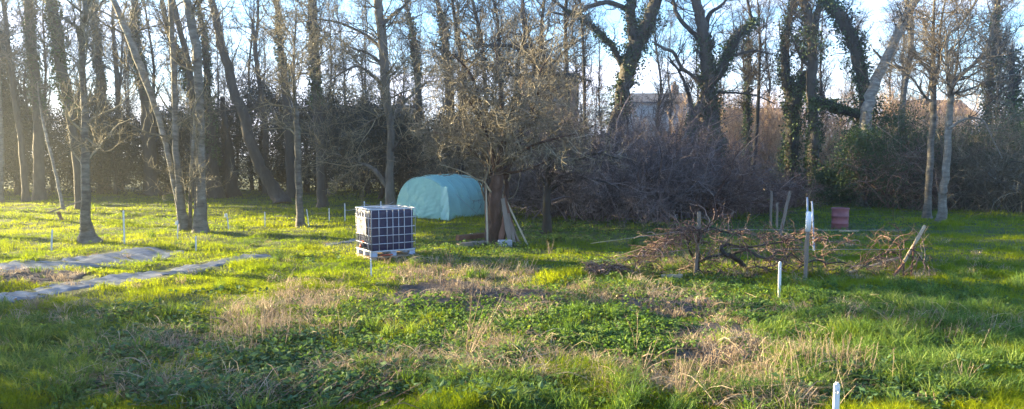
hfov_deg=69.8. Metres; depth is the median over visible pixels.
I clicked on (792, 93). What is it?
ivy tree
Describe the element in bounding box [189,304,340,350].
dead stalks
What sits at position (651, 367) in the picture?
dock plant
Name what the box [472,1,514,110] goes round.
bare tree
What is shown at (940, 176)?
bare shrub
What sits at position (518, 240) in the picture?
plank
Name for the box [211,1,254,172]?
bare tree
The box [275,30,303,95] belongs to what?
bare tree
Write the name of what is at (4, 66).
pine tree
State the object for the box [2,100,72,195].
evergreen tree
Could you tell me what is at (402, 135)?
evergreen tree
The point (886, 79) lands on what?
bare tree
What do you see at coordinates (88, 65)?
bare tree
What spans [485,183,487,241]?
stick
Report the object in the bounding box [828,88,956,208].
evergreen bush
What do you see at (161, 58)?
bare tree
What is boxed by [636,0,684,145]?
bare tree
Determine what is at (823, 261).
grape vine
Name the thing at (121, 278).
ground sheet
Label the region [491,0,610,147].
ash tree
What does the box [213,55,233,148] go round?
bare tree
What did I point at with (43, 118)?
young tree
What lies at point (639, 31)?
forked tree
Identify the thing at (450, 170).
bare shrub
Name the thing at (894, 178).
bare shrub
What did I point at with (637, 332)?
dead stalks
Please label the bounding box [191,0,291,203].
poplar tree
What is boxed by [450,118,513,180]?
evergreen tree
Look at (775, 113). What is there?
house
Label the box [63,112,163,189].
evergreen tree
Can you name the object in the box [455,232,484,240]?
timber
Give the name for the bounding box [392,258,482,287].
dead stalks
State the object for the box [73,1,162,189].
poplar tree
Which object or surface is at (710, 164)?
bare shrub
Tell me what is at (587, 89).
bare tree
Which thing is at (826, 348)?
dead stalks
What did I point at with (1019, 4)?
bare tree
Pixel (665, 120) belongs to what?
bare shrub
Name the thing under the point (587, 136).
bare shrub
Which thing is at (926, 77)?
bare tree
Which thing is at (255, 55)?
poplar tree
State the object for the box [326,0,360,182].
bare tree
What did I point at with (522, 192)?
bare shrub
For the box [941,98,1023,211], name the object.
evergreen bush
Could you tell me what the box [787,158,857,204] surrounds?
evergreen bush
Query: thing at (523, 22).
ash tree
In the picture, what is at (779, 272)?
white stake
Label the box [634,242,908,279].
bramble strands
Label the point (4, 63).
bare tree
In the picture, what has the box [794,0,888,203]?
ivy tree
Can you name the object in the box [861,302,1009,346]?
dead stalks
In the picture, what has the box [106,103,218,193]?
evergreen tree
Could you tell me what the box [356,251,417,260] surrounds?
wooden pallet
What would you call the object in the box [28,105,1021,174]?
distant wood
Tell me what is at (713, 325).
dry grass
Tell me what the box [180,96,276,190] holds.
evergreen tree
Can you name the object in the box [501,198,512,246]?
plank
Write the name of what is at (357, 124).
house
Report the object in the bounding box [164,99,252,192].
evergreen tree
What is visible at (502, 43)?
bare tree
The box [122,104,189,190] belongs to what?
evergreen tree
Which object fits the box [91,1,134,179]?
bare tree
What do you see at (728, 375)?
dead stalks
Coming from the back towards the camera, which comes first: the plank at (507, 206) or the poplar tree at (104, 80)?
the poplar tree at (104, 80)
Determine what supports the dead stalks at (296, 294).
on the ground at (606, 238)
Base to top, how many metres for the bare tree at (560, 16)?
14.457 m
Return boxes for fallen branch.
[45,200,80,213]
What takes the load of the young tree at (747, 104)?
on the ground at (606, 238)
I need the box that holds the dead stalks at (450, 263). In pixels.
[443,249,454,266]
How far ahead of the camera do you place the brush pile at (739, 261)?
15.14 m
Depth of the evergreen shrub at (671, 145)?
38.20 m
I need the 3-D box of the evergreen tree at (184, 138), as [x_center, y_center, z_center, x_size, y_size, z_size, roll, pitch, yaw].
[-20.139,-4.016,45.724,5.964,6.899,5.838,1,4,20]
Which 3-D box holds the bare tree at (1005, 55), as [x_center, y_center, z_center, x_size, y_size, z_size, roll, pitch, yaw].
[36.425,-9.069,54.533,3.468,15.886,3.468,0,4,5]
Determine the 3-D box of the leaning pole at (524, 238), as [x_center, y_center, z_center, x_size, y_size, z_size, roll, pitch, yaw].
[0.165,0.565,20.161,0.751,1.265,0.049,2,5,30]
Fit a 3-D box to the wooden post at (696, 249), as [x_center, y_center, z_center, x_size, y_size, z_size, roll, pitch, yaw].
[3.855,0.908,15.278,0.140,1.520,0.104,0,4,0]
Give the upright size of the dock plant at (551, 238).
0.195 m
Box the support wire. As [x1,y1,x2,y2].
[591,229,905,262]
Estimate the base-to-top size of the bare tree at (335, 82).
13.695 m
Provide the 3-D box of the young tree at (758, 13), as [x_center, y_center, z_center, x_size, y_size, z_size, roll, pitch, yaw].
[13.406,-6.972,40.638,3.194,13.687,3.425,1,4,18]
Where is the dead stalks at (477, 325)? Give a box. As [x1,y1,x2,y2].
[463,280,503,356]
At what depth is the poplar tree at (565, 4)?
39.07 m
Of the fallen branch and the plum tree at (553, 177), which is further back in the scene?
the fallen branch
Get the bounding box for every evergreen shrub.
[599,122,676,187]
[647,131,705,166]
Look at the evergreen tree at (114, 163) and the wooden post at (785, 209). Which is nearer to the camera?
the wooden post at (785, 209)
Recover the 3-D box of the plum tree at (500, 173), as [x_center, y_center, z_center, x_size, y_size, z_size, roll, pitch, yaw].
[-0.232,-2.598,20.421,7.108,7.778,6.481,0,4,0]
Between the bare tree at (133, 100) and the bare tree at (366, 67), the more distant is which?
the bare tree at (133, 100)
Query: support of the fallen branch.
on the ground at (606, 238)
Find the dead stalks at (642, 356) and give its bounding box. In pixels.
[616,337,658,369]
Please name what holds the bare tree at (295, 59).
on the ground at (606, 238)
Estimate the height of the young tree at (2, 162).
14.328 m
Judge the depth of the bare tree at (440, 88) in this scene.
60.61 m
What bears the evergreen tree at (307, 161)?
on the ground at (606, 238)
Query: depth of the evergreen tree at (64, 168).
50.65 m
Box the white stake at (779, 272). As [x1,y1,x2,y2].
[778,261,781,295]
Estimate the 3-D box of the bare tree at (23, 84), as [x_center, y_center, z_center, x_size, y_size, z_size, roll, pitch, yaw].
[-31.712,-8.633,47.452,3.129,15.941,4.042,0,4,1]
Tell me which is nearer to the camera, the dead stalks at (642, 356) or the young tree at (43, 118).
the dead stalks at (642, 356)
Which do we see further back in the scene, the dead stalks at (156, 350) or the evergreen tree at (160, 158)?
the evergreen tree at (160, 158)
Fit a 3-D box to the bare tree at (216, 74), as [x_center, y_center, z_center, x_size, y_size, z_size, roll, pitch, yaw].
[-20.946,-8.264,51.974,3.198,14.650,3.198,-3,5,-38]
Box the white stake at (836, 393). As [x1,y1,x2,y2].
[833,382,839,408]
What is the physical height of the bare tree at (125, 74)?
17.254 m
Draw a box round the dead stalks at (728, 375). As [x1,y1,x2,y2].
[686,345,855,408]
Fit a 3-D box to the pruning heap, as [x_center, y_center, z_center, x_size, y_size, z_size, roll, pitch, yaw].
[1.968,1.288,15.461,1.436,0.387,1.389,0,4,0]
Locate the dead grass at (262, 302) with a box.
[0,226,1023,408]
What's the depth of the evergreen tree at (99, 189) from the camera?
45.80 m
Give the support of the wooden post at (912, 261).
on the ground at (606, 238)
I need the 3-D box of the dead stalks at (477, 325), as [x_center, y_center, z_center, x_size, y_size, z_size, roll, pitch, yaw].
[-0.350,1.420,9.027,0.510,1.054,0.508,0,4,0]
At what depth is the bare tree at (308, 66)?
50.45 m
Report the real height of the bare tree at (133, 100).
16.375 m
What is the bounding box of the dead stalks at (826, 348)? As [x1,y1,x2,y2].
[763,325,901,404]
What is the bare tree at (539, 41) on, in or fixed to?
on the ground at (606, 238)
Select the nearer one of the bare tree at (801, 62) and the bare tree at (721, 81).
the bare tree at (801, 62)
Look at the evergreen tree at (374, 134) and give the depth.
39.31 m
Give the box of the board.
[661,274,682,277]
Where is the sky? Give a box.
[0,0,1023,154]
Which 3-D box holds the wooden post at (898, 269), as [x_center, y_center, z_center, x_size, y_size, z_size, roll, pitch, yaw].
[7.740,1.400,14.731,0.293,0.497,0.068,0,4,0]
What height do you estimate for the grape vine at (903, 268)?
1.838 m
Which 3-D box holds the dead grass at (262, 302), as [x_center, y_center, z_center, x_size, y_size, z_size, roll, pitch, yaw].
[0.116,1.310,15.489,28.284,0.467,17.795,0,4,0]
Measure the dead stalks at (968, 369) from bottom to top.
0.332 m
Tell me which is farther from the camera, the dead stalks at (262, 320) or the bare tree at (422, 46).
the bare tree at (422, 46)
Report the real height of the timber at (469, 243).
0.179 m
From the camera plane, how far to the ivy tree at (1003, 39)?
37.53 m
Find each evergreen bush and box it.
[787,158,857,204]
[816,109,921,209]
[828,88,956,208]
[833,124,974,206]
[892,107,1021,208]
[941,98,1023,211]
[974,69,1023,208]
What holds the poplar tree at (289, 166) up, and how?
on the ground at (606, 238)
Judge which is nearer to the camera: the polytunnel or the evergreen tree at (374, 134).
the polytunnel
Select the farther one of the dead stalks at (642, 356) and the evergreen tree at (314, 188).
the evergreen tree at (314, 188)
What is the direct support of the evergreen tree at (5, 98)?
on the ground at (606, 238)
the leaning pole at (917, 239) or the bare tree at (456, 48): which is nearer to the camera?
the leaning pole at (917, 239)
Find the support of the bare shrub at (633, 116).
on the ground at (606, 238)
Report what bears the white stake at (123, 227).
on the ground at (606, 238)
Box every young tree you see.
[0,0,38,204]
[14,60,65,209]
[232,0,341,227]
[725,4,771,186]
[726,0,781,177]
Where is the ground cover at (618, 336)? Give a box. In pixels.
[0,213,1023,408]
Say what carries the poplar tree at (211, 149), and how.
on the ground at (606, 238)
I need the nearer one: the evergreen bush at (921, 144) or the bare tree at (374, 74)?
the evergreen bush at (921, 144)
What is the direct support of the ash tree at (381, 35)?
on the ground at (606, 238)
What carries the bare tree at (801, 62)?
on the ground at (606, 238)
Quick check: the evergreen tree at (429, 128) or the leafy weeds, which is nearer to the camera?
the leafy weeds
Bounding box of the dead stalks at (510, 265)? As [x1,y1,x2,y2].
[486,257,536,274]
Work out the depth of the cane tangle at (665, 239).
15.25 m
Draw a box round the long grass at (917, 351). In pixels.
[0,210,1023,408]
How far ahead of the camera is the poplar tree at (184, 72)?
40.02 m
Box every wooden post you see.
[693,212,700,274]
[769,191,772,226]
[776,203,777,229]
[779,191,790,234]
[803,211,811,280]
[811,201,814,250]
[892,262,904,276]
[910,247,914,275]
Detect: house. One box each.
[327,93,424,180]
[519,73,580,133]
[624,82,688,142]
[726,107,784,170]
[894,100,973,127]
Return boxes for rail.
[839,257,899,274]
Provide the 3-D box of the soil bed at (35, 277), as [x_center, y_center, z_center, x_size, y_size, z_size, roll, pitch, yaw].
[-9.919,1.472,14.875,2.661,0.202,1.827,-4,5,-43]
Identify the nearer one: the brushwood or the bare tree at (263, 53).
the brushwood
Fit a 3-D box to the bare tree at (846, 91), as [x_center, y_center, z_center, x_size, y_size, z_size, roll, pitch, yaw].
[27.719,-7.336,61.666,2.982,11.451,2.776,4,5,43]
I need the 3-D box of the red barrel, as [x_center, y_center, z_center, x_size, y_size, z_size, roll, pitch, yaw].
[11.078,0.492,24.766,0.595,0.773,0.583,0,4,0]
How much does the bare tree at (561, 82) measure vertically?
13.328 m
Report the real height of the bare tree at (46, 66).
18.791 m
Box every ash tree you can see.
[264,0,504,204]
[403,0,538,174]
[459,0,590,130]
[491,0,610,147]
[842,0,966,136]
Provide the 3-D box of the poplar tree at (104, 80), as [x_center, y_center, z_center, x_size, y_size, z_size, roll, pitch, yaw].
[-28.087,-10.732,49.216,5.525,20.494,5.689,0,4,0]
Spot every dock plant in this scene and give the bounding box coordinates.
[65,377,109,400]
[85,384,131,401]
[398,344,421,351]
[544,237,560,241]
[642,362,664,373]
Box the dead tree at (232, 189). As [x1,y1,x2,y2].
[215,91,242,197]
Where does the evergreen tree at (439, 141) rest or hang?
on the ground at (606, 238)
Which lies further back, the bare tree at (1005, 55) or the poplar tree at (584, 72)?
the bare tree at (1005, 55)
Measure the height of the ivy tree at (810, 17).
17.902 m
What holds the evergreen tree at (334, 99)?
on the ground at (606, 238)
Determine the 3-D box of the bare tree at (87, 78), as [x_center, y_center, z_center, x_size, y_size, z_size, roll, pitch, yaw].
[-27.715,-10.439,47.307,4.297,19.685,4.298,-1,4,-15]
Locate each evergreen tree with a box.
[1,81,48,193]
[2,92,70,190]
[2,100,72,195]
[7,98,124,192]
[45,80,139,193]
[45,108,112,189]
[56,98,162,196]
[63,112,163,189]
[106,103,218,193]
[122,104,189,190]
[151,92,242,195]
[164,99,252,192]
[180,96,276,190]
[220,69,307,191]
[228,71,292,190]
[249,85,341,191]
[261,95,341,192]
[273,69,366,194]
[309,90,407,193]
[311,113,382,191]
[328,93,427,202]
[365,102,452,197]
[369,97,433,190]
[407,100,489,177]
[412,100,471,173]
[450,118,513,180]
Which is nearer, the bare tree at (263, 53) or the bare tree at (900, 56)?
the bare tree at (900, 56)
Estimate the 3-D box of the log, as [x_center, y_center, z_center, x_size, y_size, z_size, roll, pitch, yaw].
[-17.259,0.442,28.002,0.224,0.354,0.064,0,4,0]
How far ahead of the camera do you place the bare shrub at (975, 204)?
31.74 m
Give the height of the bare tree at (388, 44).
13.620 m
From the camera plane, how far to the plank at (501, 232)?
20.05 m
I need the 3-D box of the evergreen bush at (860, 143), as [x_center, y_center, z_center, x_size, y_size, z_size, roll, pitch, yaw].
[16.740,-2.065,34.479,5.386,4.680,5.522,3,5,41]
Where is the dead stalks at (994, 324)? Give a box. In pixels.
[988,307,1003,333]
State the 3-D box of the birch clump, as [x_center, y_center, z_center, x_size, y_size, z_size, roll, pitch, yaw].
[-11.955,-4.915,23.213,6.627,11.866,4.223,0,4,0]
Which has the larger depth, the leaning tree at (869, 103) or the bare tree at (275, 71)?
the bare tree at (275, 71)
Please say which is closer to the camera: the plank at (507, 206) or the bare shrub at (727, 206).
the plank at (507, 206)
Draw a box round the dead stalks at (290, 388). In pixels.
[244,366,337,408]
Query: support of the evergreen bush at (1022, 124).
on the ground at (606, 238)
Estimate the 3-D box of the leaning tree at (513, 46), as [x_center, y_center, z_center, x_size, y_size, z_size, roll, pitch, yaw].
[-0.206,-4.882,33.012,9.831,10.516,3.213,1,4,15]
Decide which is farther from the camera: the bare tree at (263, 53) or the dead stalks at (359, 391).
the bare tree at (263, 53)
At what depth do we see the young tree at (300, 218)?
25.14 m
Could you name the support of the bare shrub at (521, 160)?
on the ground at (606, 238)
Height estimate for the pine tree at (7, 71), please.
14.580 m
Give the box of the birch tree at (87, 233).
[30,0,151,243]
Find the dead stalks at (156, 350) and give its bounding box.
[27,322,221,374]
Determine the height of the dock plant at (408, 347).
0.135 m
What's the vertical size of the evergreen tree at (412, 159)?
5.529 m
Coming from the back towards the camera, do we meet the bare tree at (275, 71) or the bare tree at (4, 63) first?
the bare tree at (275, 71)
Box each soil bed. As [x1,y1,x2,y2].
[0,268,95,288]
[380,278,560,313]
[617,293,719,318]
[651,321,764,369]
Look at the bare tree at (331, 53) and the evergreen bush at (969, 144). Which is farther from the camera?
the bare tree at (331, 53)
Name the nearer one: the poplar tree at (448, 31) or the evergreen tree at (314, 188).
the poplar tree at (448, 31)
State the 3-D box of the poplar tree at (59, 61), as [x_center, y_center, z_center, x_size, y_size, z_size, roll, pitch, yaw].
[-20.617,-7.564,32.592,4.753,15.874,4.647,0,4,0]
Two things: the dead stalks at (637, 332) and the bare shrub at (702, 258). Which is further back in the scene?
the bare shrub at (702, 258)
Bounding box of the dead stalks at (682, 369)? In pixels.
[673,344,706,399]
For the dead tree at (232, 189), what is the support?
on the ground at (606, 238)
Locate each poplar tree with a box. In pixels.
[0,0,40,201]
[8,0,97,210]
[10,0,48,200]
[63,0,123,190]
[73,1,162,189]
[86,0,162,195]
[136,0,205,198]
[153,0,235,198]
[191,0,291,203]
[218,0,277,194]
[228,0,304,198]
[277,0,363,207]
[373,0,437,176]
[425,0,470,169]
[449,0,515,174]
[476,0,522,191]
[546,0,597,198]
[557,0,603,126]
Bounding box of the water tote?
[355,205,415,257]
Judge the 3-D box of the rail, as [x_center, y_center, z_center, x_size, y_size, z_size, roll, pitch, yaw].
[7.398,1.311,15.325,1.973,0.330,0.032,-2,4,-24]
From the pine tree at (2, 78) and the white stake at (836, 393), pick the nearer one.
the white stake at (836, 393)
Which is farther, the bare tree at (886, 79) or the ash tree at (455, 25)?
the bare tree at (886, 79)
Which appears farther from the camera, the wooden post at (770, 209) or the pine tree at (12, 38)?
the pine tree at (12, 38)
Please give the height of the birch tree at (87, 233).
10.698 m
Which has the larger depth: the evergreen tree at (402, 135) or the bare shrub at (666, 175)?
the evergreen tree at (402, 135)
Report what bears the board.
on the ground at (606, 238)
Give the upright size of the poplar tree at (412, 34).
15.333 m
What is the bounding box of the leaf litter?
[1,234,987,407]
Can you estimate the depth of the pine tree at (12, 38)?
58.81 m
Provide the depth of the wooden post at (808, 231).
14.53 m
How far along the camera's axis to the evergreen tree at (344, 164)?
50.07 m
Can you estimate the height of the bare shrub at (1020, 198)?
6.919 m
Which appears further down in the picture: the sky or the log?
the log
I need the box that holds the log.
[57,211,63,219]
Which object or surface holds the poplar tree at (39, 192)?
on the ground at (606, 238)
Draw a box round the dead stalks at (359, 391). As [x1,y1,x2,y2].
[287,368,428,408]
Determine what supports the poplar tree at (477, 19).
on the ground at (606, 238)
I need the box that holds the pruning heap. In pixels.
[576,258,636,277]
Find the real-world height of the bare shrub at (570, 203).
6.184 m
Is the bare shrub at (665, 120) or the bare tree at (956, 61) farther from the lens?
the bare tree at (956, 61)
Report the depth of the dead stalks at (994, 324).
9.82 m
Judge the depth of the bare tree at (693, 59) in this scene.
57.96 m
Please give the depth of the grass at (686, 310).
12.03 m
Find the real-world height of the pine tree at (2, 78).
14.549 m
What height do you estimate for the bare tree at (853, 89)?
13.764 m
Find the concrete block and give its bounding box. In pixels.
[498,240,511,246]
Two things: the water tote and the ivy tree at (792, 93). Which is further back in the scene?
the ivy tree at (792, 93)
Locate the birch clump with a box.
[74,0,248,232]
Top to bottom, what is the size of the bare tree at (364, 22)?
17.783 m
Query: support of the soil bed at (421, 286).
on the ground at (606, 238)
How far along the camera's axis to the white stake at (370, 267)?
14.89 m
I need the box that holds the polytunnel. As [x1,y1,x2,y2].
[396,174,484,219]
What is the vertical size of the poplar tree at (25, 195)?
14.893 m
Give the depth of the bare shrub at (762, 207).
30.59 m
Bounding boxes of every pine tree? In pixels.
[0,6,23,127]
[0,7,26,119]
[0,13,30,170]
[0,16,49,148]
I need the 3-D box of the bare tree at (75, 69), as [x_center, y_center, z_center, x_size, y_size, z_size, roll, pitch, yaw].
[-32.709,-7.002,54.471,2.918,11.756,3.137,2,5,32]
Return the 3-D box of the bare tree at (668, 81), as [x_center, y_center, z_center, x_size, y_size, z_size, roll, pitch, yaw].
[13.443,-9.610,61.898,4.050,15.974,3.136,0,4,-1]
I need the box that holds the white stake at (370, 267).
[370,258,371,276]
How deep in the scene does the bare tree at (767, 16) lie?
58.42 m
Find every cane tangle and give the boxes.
[589,245,650,271]
[613,218,706,273]
[685,209,863,253]
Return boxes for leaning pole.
[508,203,527,244]
[902,225,926,262]
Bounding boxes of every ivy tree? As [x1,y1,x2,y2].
[758,0,822,186]
[762,0,864,201]
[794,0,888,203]
[959,0,1023,199]
[961,19,1023,202]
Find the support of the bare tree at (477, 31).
on the ground at (606, 238)
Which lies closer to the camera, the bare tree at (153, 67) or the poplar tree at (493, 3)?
the poplar tree at (493, 3)
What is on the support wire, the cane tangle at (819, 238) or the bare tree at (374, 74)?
the cane tangle at (819, 238)
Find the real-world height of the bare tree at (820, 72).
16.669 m
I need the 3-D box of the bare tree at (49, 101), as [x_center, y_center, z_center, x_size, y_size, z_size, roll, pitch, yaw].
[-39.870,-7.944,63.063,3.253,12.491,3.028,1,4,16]
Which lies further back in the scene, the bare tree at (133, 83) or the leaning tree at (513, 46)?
the bare tree at (133, 83)
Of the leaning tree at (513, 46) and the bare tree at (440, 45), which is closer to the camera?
the leaning tree at (513, 46)
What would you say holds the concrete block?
on the ground at (606, 238)
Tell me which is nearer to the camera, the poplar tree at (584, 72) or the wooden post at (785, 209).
the wooden post at (785, 209)
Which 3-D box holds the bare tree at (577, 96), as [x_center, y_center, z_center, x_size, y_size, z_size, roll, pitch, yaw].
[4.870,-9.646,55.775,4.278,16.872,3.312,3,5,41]
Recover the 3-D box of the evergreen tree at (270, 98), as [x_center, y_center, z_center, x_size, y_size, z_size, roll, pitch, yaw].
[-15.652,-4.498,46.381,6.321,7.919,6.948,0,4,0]
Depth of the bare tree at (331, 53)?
57.83 m
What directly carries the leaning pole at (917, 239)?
in the grape vine at (903, 268)
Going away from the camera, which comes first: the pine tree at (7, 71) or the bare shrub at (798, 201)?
the bare shrub at (798, 201)
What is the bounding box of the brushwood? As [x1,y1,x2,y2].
[663,73,1021,190]
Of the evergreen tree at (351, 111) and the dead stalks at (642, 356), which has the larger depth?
the evergreen tree at (351, 111)
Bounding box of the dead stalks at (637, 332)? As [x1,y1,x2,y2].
[624,311,639,349]
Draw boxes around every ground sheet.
[0,247,183,271]
[0,253,275,302]
[325,239,355,245]
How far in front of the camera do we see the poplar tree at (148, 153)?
43.45 m
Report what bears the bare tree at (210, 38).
on the ground at (606, 238)
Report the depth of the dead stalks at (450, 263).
16.01 m
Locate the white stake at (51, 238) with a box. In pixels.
[51,229,52,249]
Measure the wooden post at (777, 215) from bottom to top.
1.051 m
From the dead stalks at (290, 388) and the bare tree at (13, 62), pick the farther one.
the bare tree at (13, 62)
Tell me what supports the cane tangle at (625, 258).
on the ground at (606, 238)
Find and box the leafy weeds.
[60,235,999,408]
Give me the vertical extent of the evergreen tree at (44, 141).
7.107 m
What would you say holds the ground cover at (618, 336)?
on the ground at (606, 238)
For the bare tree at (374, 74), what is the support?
on the ground at (606, 238)
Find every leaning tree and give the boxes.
[402,0,615,208]
[855,0,921,206]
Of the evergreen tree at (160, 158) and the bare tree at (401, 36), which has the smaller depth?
the evergreen tree at (160, 158)
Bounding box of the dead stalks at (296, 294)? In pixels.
[215,284,343,307]
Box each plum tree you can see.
[382,0,636,245]
[483,81,678,233]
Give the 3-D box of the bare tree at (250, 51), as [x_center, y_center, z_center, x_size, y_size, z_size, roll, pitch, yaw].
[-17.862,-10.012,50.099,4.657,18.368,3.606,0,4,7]
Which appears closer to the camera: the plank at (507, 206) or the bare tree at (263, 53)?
the plank at (507, 206)
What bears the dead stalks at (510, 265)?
on the ground at (606, 238)
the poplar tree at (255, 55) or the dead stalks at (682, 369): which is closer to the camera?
the dead stalks at (682, 369)
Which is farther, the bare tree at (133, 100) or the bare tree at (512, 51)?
the bare tree at (133, 100)
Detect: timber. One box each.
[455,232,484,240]
[457,240,485,248]
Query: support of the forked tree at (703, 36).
on the ground at (606, 238)
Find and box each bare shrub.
[386,100,542,201]
[430,55,628,207]
[447,70,694,215]
[472,106,648,221]
[497,84,712,229]
[516,74,755,219]
[558,108,736,229]
[585,99,804,218]
[586,45,826,212]
[647,120,815,223]
[721,161,800,213]
[758,164,829,208]
[809,97,1023,210]
[839,90,1023,210]
[873,90,1023,214]
[895,93,1023,214]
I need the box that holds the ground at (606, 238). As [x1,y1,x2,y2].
[0,156,1023,408]
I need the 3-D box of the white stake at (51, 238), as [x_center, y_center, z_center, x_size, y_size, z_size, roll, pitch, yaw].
[-11.805,0.980,18.803,0.087,0.707,0.039,0,4,0]
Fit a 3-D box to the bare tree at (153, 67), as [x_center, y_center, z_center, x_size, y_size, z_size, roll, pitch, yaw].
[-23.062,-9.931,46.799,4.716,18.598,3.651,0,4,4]
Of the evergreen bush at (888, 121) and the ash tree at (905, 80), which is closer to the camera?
the evergreen bush at (888, 121)
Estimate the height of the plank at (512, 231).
0.950 m
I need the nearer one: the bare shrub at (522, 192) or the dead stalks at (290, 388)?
the dead stalks at (290, 388)
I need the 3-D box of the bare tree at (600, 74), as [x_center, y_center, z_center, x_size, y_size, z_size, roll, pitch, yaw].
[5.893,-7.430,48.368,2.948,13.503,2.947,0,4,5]
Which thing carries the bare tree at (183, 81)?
on the ground at (606, 238)
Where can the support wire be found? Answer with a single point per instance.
(759, 229)
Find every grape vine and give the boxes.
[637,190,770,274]
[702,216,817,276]
[756,226,916,273]
[846,207,939,277]
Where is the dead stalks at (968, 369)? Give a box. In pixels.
[956,359,983,378]
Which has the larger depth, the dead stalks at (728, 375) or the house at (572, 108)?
the house at (572, 108)
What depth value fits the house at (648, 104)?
74.10 m
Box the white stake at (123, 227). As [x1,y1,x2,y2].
[123,210,124,243]
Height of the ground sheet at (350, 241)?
0.147 m
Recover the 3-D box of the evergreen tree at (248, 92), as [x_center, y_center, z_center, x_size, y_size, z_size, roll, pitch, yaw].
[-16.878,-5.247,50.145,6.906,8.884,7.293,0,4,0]
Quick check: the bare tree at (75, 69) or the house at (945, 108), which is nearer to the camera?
the bare tree at (75, 69)
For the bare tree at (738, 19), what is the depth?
58.90 m
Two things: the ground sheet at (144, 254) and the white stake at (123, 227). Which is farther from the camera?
the white stake at (123, 227)
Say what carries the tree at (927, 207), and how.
on the ground at (606, 238)
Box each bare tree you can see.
[0,0,47,192]
[0,4,31,188]
[0,19,21,117]
[9,1,69,190]
[41,56,59,182]
[57,0,110,190]
[67,48,88,101]
[72,0,120,113]
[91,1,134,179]
[106,2,138,183]
[107,3,146,183]
[115,17,166,192]
[119,0,188,168]
[147,0,189,119]
[151,0,189,114]
[169,38,192,114]
[194,4,215,95]
[209,0,239,186]
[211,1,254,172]
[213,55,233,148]
[218,0,273,189]
[242,6,275,137]
[264,35,291,144]
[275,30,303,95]
[288,23,304,105]
[293,2,333,186]
[317,0,359,180]
[321,1,354,187]
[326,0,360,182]
[341,0,397,168]
[343,1,387,184]
[366,46,399,138]
[377,21,402,109]
[383,0,415,120]
[389,1,435,173]
[419,0,458,127]
[423,38,444,116]
[432,0,473,117]
[458,0,493,94]
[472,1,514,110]
[484,0,518,103]
[506,4,534,105]
[522,0,563,134]
[536,0,572,135]
[553,29,575,119]
[559,0,604,128]
[559,11,605,130]
[581,5,614,141]
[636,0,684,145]
[650,2,691,144]
[677,4,710,108]
[711,14,737,117]
[721,0,765,123]
[754,0,779,131]
[768,0,829,129]
[797,11,842,152]
[829,54,855,137]
[837,4,880,123]
[875,1,932,119]
[876,0,908,115]
[908,0,947,123]
[929,0,976,133]
[960,0,1023,129]
[982,0,1019,114]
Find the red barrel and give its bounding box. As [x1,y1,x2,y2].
[831,207,849,229]
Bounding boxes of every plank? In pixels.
[498,211,507,239]
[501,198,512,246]
[503,196,517,241]
[508,213,515,245]
[512,224,520,243]
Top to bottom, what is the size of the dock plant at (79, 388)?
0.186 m
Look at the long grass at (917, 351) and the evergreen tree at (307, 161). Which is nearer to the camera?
the long grass at (917, 351)
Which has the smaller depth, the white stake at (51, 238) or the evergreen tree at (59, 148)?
the white stake at (51, 238)
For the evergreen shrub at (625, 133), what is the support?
on the ground at (606, 238)
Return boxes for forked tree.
[486,0,667,140]
[648,0,796,171]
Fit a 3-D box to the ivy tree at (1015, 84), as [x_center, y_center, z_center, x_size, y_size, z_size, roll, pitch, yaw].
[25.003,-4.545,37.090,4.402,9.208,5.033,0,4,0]
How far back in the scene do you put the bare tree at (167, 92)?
51.88 m
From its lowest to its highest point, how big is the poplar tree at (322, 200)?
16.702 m
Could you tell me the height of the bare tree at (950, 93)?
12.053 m

